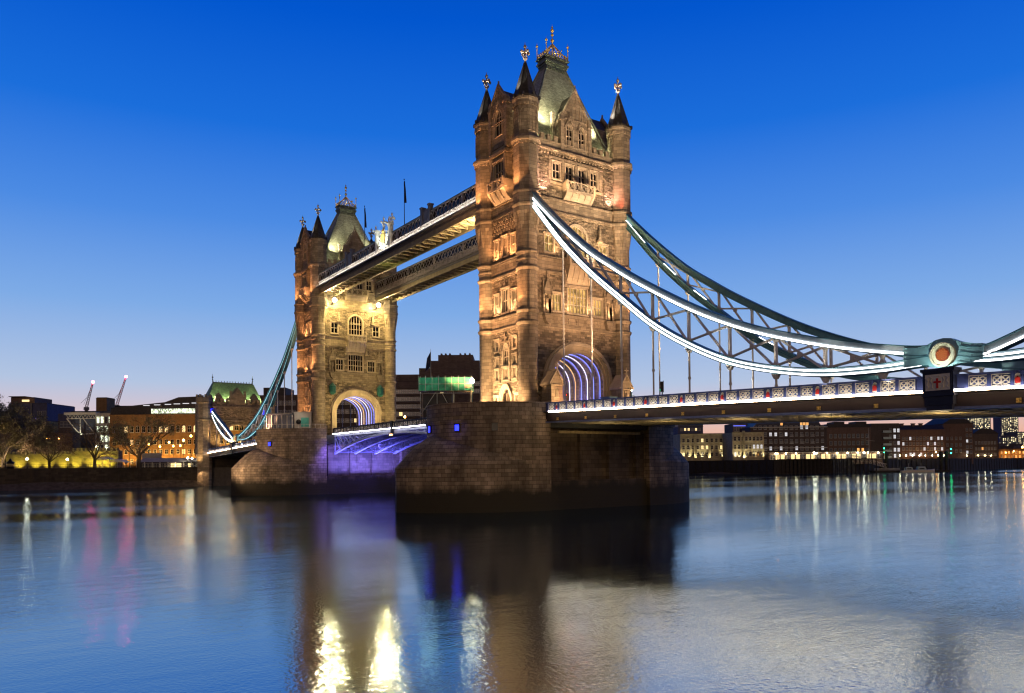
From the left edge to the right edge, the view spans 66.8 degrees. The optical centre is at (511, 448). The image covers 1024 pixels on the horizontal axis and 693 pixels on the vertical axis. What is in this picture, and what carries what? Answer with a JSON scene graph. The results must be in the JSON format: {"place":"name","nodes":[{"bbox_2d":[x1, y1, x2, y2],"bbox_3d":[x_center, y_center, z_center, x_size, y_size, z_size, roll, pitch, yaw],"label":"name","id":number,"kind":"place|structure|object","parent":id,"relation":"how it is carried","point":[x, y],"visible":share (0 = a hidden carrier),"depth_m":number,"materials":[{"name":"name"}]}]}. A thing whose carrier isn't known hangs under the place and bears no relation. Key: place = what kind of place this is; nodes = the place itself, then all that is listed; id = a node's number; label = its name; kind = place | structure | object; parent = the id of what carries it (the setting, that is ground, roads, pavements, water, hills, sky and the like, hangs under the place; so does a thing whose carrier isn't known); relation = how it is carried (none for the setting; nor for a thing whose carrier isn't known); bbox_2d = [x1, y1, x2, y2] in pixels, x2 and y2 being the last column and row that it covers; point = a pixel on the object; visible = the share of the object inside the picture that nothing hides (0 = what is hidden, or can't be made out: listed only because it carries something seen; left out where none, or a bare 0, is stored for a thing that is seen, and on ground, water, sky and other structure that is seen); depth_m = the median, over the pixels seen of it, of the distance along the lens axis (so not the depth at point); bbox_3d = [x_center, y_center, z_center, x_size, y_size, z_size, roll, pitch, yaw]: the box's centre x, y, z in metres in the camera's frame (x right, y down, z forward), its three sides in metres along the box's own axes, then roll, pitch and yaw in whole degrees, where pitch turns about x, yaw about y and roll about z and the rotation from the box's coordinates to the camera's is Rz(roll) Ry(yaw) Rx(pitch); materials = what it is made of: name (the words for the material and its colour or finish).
{"place":"outdoors","nodes":[
{"label":"outdoors","id":0,"kind":"place"},
{"bbox_2d":[0,480,203,490],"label":"foreshore","id":1,"kind":"structure","parent":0,"point":[87,485],"depth_m":238.63,"materials":[{"name":"brown soil"}]},
{"bbox_2d":[212,467,231,485],"bbox_3d":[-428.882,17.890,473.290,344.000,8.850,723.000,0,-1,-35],"label":"bank ground","id":2,"kind":"structure","parent":0,"point":[221,476],"depth_m":262.39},
{"bbox_2d":[0,431,18,450],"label":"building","id":3,"kind":"structure","parent":2,"relation":"on","point":[1,436],"depth_m":380.31,"materials":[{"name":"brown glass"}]},
{"bbox_2d":[0,394,33,465],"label":"tree","id":4,"kind":"object","parent":2,"relation":"on","point":[18,434],"visible":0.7,"depth_m":247.54,"materials":[{"name":"brown plant"}]},
{"bbox_2d":[0,397,59,468],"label":"tree","id":5,"kind":"object","parent":2,"relation":"on","point":[33,423],"visible":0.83,"depth_m":243.63,"materials":[{"name":"brown plant"}]},
{"bbox_2d":[0,451,70,468],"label":"castle wall","id":6,"kind":"structure","parent":2,"relation":"on","point":[36,460],"depth_m":292.06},
{"bbox_2d":[8,396,74,420],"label":"office block","id":7,"kind":"structure","parent":2,"relation":"on","point":[46,407],"depth_m":472.83,"materials":[{"name":"grey paint"}]},
{"bbox_2d":[28,419,58,450],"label":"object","id":8,"kind":"object","parent":2,"relation":"on","point":[55,423],"visible":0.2,"depth_m":335.36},
{"bbox_2d":[18,429,76,467],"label":"tree","id":9,"kind":"object","parent":2,"relation":"on","point":[65,445],"visible":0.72,"depth_m":245.66,"materials":[{"name":"brown plant"}]},
{"bbox_2d":[45,432,80,450],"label":"building","id":10,"kind":"structure","parent":2,"relation":"on","point":[76,434],"depth_m":330.30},
{"bbox_2d":[56,414,70,431],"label":"apartment block","id":11,"kind":"structure","parent":2,"relation":"on","point":[63,423],"depth_m":430.45,"materials":[{"name":"brown glass"}]},
{"bbox_2d":[81,381,93,410],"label":"tower crane","id":12,"kind":"object","parent":2,"relation":"on","point":[85,408],"visible":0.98,"depth_m":559.83,"materials":[{"name":"grey paint"}]},
{"bbox_2d":[64,411,110,450],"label":"glass building","id":13,"kind":"structure","parent":2,"relation":"on","point":[88,417],"depth_m":347.88,"materials":[{"name":"grey glass"}]},
{"bbox_2d":[64,419,119,467],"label":"tree","id":14,"kind":"object","parent":2,"relation":"on","point":[87,438],"visible":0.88,"depth_m":249.07,"materials":[{"name":"brown plant"}]},
{"bbox_2d":[71,448,122,467],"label":"wall","id":15,"kind":"structure","parent":2,"relation":"on","point":[83,456],"depth_m":284.08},
{"bbox_2d":[0,467,196,483],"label":"embankment wall","id":16,"kind":"structure","parent":2,"relation":"on","point":[35,475],"depth_m":240.82,"materials":[{"name":"black stone"}]},
{"bbox_2d":[12,464,192,468],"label":"railing","id":17,"kind":"object","parent":16,"relation":"on","point":[48,466],"visible":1,"depth_m":237.68,"materials":[{"name":"black metal"}]},
{"bbox_2d":[94,404,185,468],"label":"tree","id":18,"kind":"object","parent":16,"relation":"on","point":[122,438],"visible":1,"depth_m":246.63,"materials":[{"name":"brown plant"}]},
{"bbox_2d":[96,397,114,410],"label":"roof chimney block","id":19,"kind":"structure","parent":2,"relation":"on","point":[105,404],"depth_m":385.68,"materials":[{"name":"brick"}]},
{"bbox_2d":[115,376,126,405],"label":"tower crane","id":20,"kind":"object","parent":2,"relation":"on","point":[121,389],"visible":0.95,"depth_m":579.84,"materials":[{"name":"grey paint"}]},
{"bbox_2d":[142,453,161,458],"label":"screen hoarding","id":21,"kind":"object","parent":2,"relation":"on","point":[151,455],"visible":0.43,"depth_m":276.04,"materials":[{"name":"grey"}]},
{"bbox_2d":[109,397,196,467],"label":"brick warehouse","id":22,"kind":"structure","parent":2,"relation":"on","point":[183,411],"depth_m":322.32,"materials":[{"name":"brown brick"}]},
{"bbox_2d":[136,458,195,466],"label":"cafe pavilion","id":23,"kind":"structure","parent":2,"relation":"on","point":[158,462],"depth_m":267.76,"materials":[{"name":"white paint"}]},
{"bbox_2d":[220,426,244,446],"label":"golden building","id":24,"kind":"structure","parent":2,"relation":"on","point":[234,430],"depth_m":292.22,"materials":[{"name":"brick"}]},
{"bbox_2d":[195,374,278,485],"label":"gatehouse","id":25,"kind":"object","parent":2,"relation":"on","point":[235,404],"visible":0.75,"depth_m":264.32,"materials":[{"name":"stone"}]},
{"bbox_2d":[0,468,1023,692],"bbox_3d":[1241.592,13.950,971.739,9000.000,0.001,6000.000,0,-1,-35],"label":"water","id":26,"kind":"structure","parent":0,"point":[895,582],"depth_m":38.69,"materials":[{"name":"blue liquid"}]},
{"bbox_2d":[231,428,420,495],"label":"bridge pier","id":27,"kind":"structure","parent":26,"relation":"in","point":[298,461],"depth_m":172.44,"materials":[{"name":"stone"}]},
{"bbox_2d":[208,440,256,457],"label":"bridge deck","id":28,"kind":"structure","parent":27,"relation":"attached to","point":[242,449],"depth_m":238.83,"materials":[{"name":"metal"}]},
{"bbox_2d":[266,413,293,428],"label":"glass shelter","id":29,"kind":"object","parent":27,"relation":"on","point":[282,420],"visible":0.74,"depth_m":177.03,"materials":[{"name":"glass"}]},
{"bbox_2d":[293,411,312,427],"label":"ticket kiosk","id":30,"kind":"object","parent":27,"relation":"on","point":[303,419],"visible":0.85,"depth_m":178.00,"materials":[{"name":"grey metal"}]},
{"bbox_2d":[293,185,397,434],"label":"bridge tower","id":31,"kind":"structure","parent":27,"relation":"on","point":[346,343],"depth_m":184.07,"materials":[{"name":"stone"}]},
{"bbox_2d":[233,322,296,441],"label":"suspension chain","id":32,"kind":"object","parent":31,"relation":"hanging from","point":[279,377],"visible":0.77,"depth_m":205.48,"materials":[{"name":"teal paint"}]},
{"bbox_2d":[211,409,234,447],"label":"suspension chain","id":33,"kind":"object","parent":32,"relation":"hanging from","point":[217,420],"visible":0.89,"depth_m":249.36,"materials":[{"name":"white paint"}]},
{"bbox_2d":[329,382,335,394],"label":"lantern","id":34,"kind":"object","parent":31,"relation":"attached to","point":[332,388],"visible":1,"depth_m":179.24,"materials":[{"name":"teal paint"}]},
{"bbox_2d":[330,321,338,333],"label":"window","id":35,"kind":"structure","parent":31,"relation":"in","point":[334,325],"depth_m":181.12,"materials":[{"name":"stone"}]},
{"bbox_2d":[336,358,344,370],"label":"window","id":36,"kind":"structure","parent":31,"relation":"in","point":[339,361],"depth_m":181.70,"materials":[{"name":"stone"}]},
{"bbox_2d":[347,353,363,372],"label":"window","id":37,"kind":"structure","parent":31,"relation":"in","point":[355,361],"depth_m":183.95,"materials":[{"name":"glass"}]},
{"bbox_2d":[347,314,363,335],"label":"window","id":38,"kind":"structure","parent":31,"relation":"in","point":[355,323],"depth_m":184.20,"materials":[{"name":"stone"}]},
{"bbox_2d":[366,279,372,291],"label":"window","id":39,"kind":"structure","parent":31,"relation":"in","point":[368,283],"depth_m":186.28,"materials":[{"name":"glass"}]},
{"bbox_2d":[367,360,375,372],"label":"window","id":40,"kind":"structure","parent":31,"relation":"in","point":[371,364],"depth_m":186.28,"materials":[{"name":"stone"}]},
{"bbox_2d":[372,325,379,337],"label":"window","id":41,"kind":"structure","parent":31,"relation":"in","point":[375,328],"depth_m":187.03,"materials":[{"name":"stone"}]},
{"bbox_2d":[376,385,383,396],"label":"lantern","id":42,"kind":"object","parent":31,"relation":"attached to","point":[379,388],"visible":1,"depth_m":185.99,"materials":[{"name":"teal paint"}]},
{"bbox_2d":[333,422,426,453],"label":"bascule leaf","id":43,"kind":"object","parent":27,"relation":"on","point":[379,433],"visible":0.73,"depth_m":167.88,"materials":[{"name":"metal"}]},
{"bbox_2d":[395,401,688,512],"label":"bridge pier","id":44,"kind":"structure","parent":26,"relation":"in","point":[525,457],"depth_m":105.12,"materials":[{"name":"stone"}]},
{"bbox_2d":[393,418,426,433],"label":"bascule leaf","id":45,"kind":"object","parent":44,"relation":"attached to","point":[417,426],"visible":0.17,"depth_m":143.56,"materials":[{"name":"metal"}]},
{"bbox_2d":[418,375,473,417],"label":"scaffold platform","id":46,"kind":"structure","parent":44,"relation":"on","point":[442,385],"depth_m":112.76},
{"bbox_2d":[539,362,563,401],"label":"gate lodge","id":47,"kind":"structure","parent":44,"relation":"on","point":[551,383],"depth_m":109.33,"materials":[{"name":"stone"}]},
{"bbox_2d":[473,26,632,401],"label":"bridge tower","id":48,"kind":"structure","parent":44,"relation":"on","point":[554,147],"depth_m":116.19,"materials":[{"name":"stone"}]},
{"bbox_2d":[316,184,475,295],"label":"walkway","id":49,"kind":"structure","parent":48,"relation":"attached to","point":[430,227],"depth_m":144.62,"materials":[{"name":"metal"}]},
{"bbox_2d":[374,235,478,301],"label":"walkway","id":50,"kind":"structure","parent":48,"relation":"attached to","point":[455,261],"depth_m":165.65,"materials":[{"name":"metal"}]},
{"bbox_2d":[493,338,499,353],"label":"window","id":51,"kind":"structure","parent":48,"relation":"in","point":[496,341],"depth_m":117.06,"materials":[{"name":"stone"}]},
{"bbox_2d":[493,293,499,316],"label":"window","id":52,"kind":"structure","parent":48,"relation":"in","point":[496,306],"depth_m":117.17,"materials":[{"name":"stone"}]},
{"bbox_2d":[493,238,499,261],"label":"window","id":53,"kind":"structure","parent":48,"relation":"in","point":[496,257],"depth_m":117.20,"materials":[{"name":"stone"}]},
{"bbox_2d":[492,157,502,184],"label":"window","id":54,"kind":"structure","parent":48,"relation":"in","point":[497,168],"depth_m":115.41,"materials":[{"name":"glass"}]},
{"bbox_2d":[501,233,507,258],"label":"window","id":55,"kind":"structure","parent":48,"relation":"in","point":[504,237],"depth_m":115.47,"materials":[{"name":"stone"}]},
{"bbox_2d":[501,366,508,381],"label":"window","id":56,"kind":"structure","parent":48,"relation":"in","point":[505,369],"depth_m":115.24,"materials":[{"name":"stone"}]},
{"bbox_2d":[500,285,509,314],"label":"window","id":57,"kind":"structure","parent":48,"relation":"in","point":[505,306],"depth_m":115.49,"materials":[{"name":"glass"}]},
{"bbox_2d":[502,343,508,366],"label":"window","id":58,"kind":"structure","parent":48,"relation":"in","point":[505,351],"depth_m":115.34,"materials":[{"name":"stone"}]},
{"bbox_2d":[498,384,512,400],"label":"door","id":59,"kind":"structure","parent":48,"relation":"in","point":[509,396],"depth_m":115.33,"materials":[{"name":"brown wood"}]},
{"bbox_2d":[509,231,515,254],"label":"window","id":60,"kind":"structure","parent":48,"relation":"in","point":[513,234],"depth_m":113.90,"materials":[{"name":"stone"}]},
{"bbox_2d":[510,287,516,311],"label":"window","id":61,"kind":"structure","parent":48,"relation":"in","point":[513,290],"depth_m":113.57,"materials":[{"name":"stone"}]},
{"bbox_2d":[511,334,517,349],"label":"window","id":62,"kind":"structure","parent":48,"relation":"in","point":[514,340],"depth_m":113.21,"materials":[{"name":"stone"}]},
{"bbox_2d":[543,231,554,253],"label":"window","id":63,"kind":"structure","parent":48,"relation":"in","point":[548,240],"depth_m":113.34,"materials":[{"name":"stone"}]},
{"bbox_2d":[551,159,561,180],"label":"window","id":64,"kind":"structure","parent":48,"relation":"in","point":[555,164],"depth_m":114.37,"materials":[{"name":"stone"}]},
{"bbox_2d":[552,291,562,312],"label":"window","id":65,"kind":"structure","parent":48,"relation":"in","point":[557,299],"depth_m":114.04,"materials":[{"name":"glass"}]},
{"bbox_2d":[564,163,574,183],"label":"window","id":66,"kind":"structure","parent":48,"relation":"in","point":[568,167],"depth_m":115.85,"materials":[{"name":"glass"}]},
{"bbox_2d":[566,224,587,259],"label":"window","id":67,"kind":"structure","parent":48,"relation":"in","point":[580,231],"depth_m":116.83,"materials":[{"name":"stone"}]},
{"bbox_2d":[567,284,588,316],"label":"window","id":68,"kind":"structure","parent":48,"relation":"in","point":[577,304],"depth_m":116.23,"materials":[{"name":"glass"}]},
{"bbox_2d":[577,166,587,187],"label":"window","id":69,"kind":"structure","parent":48,"relation":"in","point":[581,171],"depth_m":117.23,"materials":[{"name":"glass"}]},
{"bbox_2d":[589,169,598,190],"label":"window","id":70,"kind":"structure","parent":48,"relation":"in","point":[594,181],"depth_m":118.55,"materials":[{"name":"stone"}]},
{"bbox_2d":[592,297,603,318],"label":"window","id":71,"kind":"structure","parent":48,"relation":"in","point":[597,305],"depth_m":118.49,"materials":[{"name":"glass"}]},
{"bbox_2d":[598,242,608,257],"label":"window","id":72,"kind":"structure","parent":48,"relation":"in","point":[604,249],"depth_m":119.45,"materials":[{"name":"stone"}]},
{"bbox_2d":[532,191,985,400],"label":"suspension chain","id":73,"kind":"object","parent":48,"relation":"hanging from","point":[942,353],"visible":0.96,"depth_m":81.03,"materials":[{"name":"blue paint"}]},
{"bbox_2d":[957,326,1023,362],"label":"suspension chain","id":74,"kind":"object","parent":73,"relation":"hanging from","point":[996,351],"visible":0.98,"depth_m":59.37,"materials":[{"name":"white paint"}]},
{"bbox_2d":[626,214,1023,394],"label":"suspension chain","id":75,"kind":"object","parent":48,"relation":"hanging from","point":[640,234],"visible":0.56,"depth_m":102.17,"materials":[{"name":"teal paint"}]},
{"bbox_2d":[609,368,633,396],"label":"gate lodge","id":76,"kind":"structure","parent":44,"relation":"on","point":[615,388],"depth_m":116.94,"materials":[{"name":"stone"}]},
{"bbox_2d":[543,369,1023,425],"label":"bridge deck","id":77,"kind":"structure","parent":44,"relation":"on","point":[997,394],"depth_m":74.76,"materials":[{"name":"metal"}]},
{"bbox_2d":[920,366,961,410],"bbox_3d":[34.395,-4.766,62.229,1.220,3.340,2.680,0,-1,-35],"label":"pedestal","id":78,"kind":"object","parent":77,"relation":"on","point":[939,387],"visible":1,"depth_m":61.78,"materials":[{"name":"black paint"}]},
{"bbox_2d":[779,456,876,473],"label":"timber jetty","id":79,"kind":"object","parent":26,"relation":"in","point":[859,458],"visible":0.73,"depth_m":399.96,"materials":[{"name":"white paint"}]},
{"bbox_2d":[851,455,886,467],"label":"gangway","id":80,"kind":"object","parent":79,"relation":"on","point":[870,461],"visible":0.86,"depth_m":402.92,"materials":[{"name":"white paint"}]},
{"bbox_2d":[869,451,950,472],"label":"pontoon","id":81,"kind":"object","parent":26,"relation":"on","point":[881,470],"visible":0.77,"depth_m":423.14,"materials":[{"name":"white paint"}]},
{"bbox_2d":[914,467,934,471],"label":"motor boat","id":82,"kind":"object","parent":26,"relation":"on","point":[921,469],"visible":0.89,"depth_m":412.77,"materials":[{"name":"white paint"}]},
{"bbox_2d":[0,0,1023,432],"label":"sky","id":83,"kind":"structure","parent":0,"point":[854,169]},
{"bbox_3d":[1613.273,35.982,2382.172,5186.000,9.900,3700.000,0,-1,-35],"label":"bank ground","id":84,"kind":"structure","parent":0,"visible":0},
{"bbox_2d":[259,387,296,412],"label":"dark riverside block","id":85,"kind":"structure","parent":84,"relation":"on","point":[290,406],"depth_m":330.58,"materials":[{"name":"brown glass"}]},
{"bbox_2d":[337,401,355,427],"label":"dark riverside block","id":86,"kind":"structure","parent":84,"relation":"on","point":[346,414],"depth_m":345.44,"materials":[{"name":"brown glass"}]},
{"bbox_2d":[396,353,479,420],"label":"concrete hotel","id":87,"kind":"structure","parent":84,"relation":"on","point":[408,392],"depth_m":320.14,"materials":[{"name":"grey concrete"}]},
{"bbox_2d":[673,425,702,434],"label":"blue roof building","id":88,"kind":"structure","parent":84,"relation":"on","point":[682,429],"depth_m":480.34,"materials":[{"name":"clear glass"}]},
{"bbox_2d":[673,433,722,460],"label":"wharf building","id":89,"kind":"structure","parent":84,"relation":"on","point":[698,446],"depth_m":446.12,"materials":[{"name":"brown stone"}]},
{"bbox_2d":[724,424,746,432],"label":"rooftop block","id":90,"kind":"structure","parent":84,"relation":"on","point":[728,428],"depth_m":450.41,"materials":[{"name":"grey glass"}]},
{"bbox_2d":[722,431,763,459],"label":"columned building","id":91,"kind":"structure","parent":84,"relation":"on","point":[743,445],"depth_m":424.16,"materials":[{"name":"grey stone"}]},
{"bbox_2d":[740,422,827,459],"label":"brick hotel","id":92,"kind":"structure","parent":84,"relation":"on","point":[798,437],"depth_m":430.23,"materials":[{"name":"brown brick"}]},
{"bbox_2d":[765,451,884,463],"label":"glazed pavilion","id":93,"kind":"structure","parent":84,"relation":"on","point":[878,455],"depth_m":417.99,"materials":[{"name":"yellow glass"}]},
{"bbox_2d":[824,421,870,451],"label":"brown warehouse","id":94,"kind":"structure","parent":84,"relation":"on","point":[849,436],"depth_m":440.23,"materials":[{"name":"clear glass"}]},
{"bbox_2d":[688,458,1023,473],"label":"quay wall","id":95,"kind":"structure","parent":84,"relation":"on","point":[752,466],"depth_m":427.29,"materials":[{"name":"black stone"}]},
{"bbox_2d":[869,423,899,458],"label":"balcony tower","id":96,"kind":"structure","parent":84,"relation":"on","point":[886,436],"depth_m":462.22,"materials":[{"name":"brown brick"}]},
{"bbox_2d":[899,423,944,458],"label":"dark warehouse","id":97,"kind":"structure","parent":84,"relation":"on","point":[921,440],"depth_m":486.22,"materials":[{"name":"brown brick"}]},
{"bbox_2d":[924,419,973,463],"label":"gabled warehouse","id":98,"kind":"structure","parent":84,"relation":"on","point":[959,437],"depth_m":496.22,"materials":[{"name":"brown brick"}]},
{"bbox_2d":[966,418,990,428],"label":"skyscraper","id":99,"kind":"structure","parent":84,"relation":"on","point":[982,423],"depth_m":3501.81,"materials":[{"name":"black glass"}]},
{"bbox_2d":[973,429,998,457],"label":"hipped warehouse","id":100,"kind":"structure","parent":84,"relation":"on","point":[985,443],"depth_m":530.14,"materials":[{"name":"brown brick"}]},
{"bbox_2d":[993,417,1018,435],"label":"skyscraper","id":101,"kind":"structure","parent":84,"relation":"on","point":[1001,426],"depth_m":3601.99,"materials":[{"name":"grey"}]},
{"bbox_2d":[998,435,1017,445],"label":"skyscraper","id":102,"kind":"structure","parent":84,"relation":"on","point":[1007,440],"depth_m":2499.70,"materials":[{"name":"black glass"}]},
{"bbox_2d":[998,448,1023,457],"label":"orange quay building","id":103,"kind":"structure","parent":84,"relation":"on","point":[1013,453],"depth_m":640.08,"materials":[{"name":"brick"}]},
{"bbox_2d":[998,443,1023,448],"bbox_3d":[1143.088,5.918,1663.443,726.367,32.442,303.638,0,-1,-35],"label":"distant city","id":104,"kind":"object","parent":84,"relation":"on","point":[1001,446],"visible":0.18,"depth_m":1448.67},
{"bbox_2d":[1004,431,1023,445],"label":"skyscraper","id":105,"kind":"structure","parent":84,"relation":"on","point":[1020,437],"depth_m":3400.76,"materials":[{"name":"grey"}]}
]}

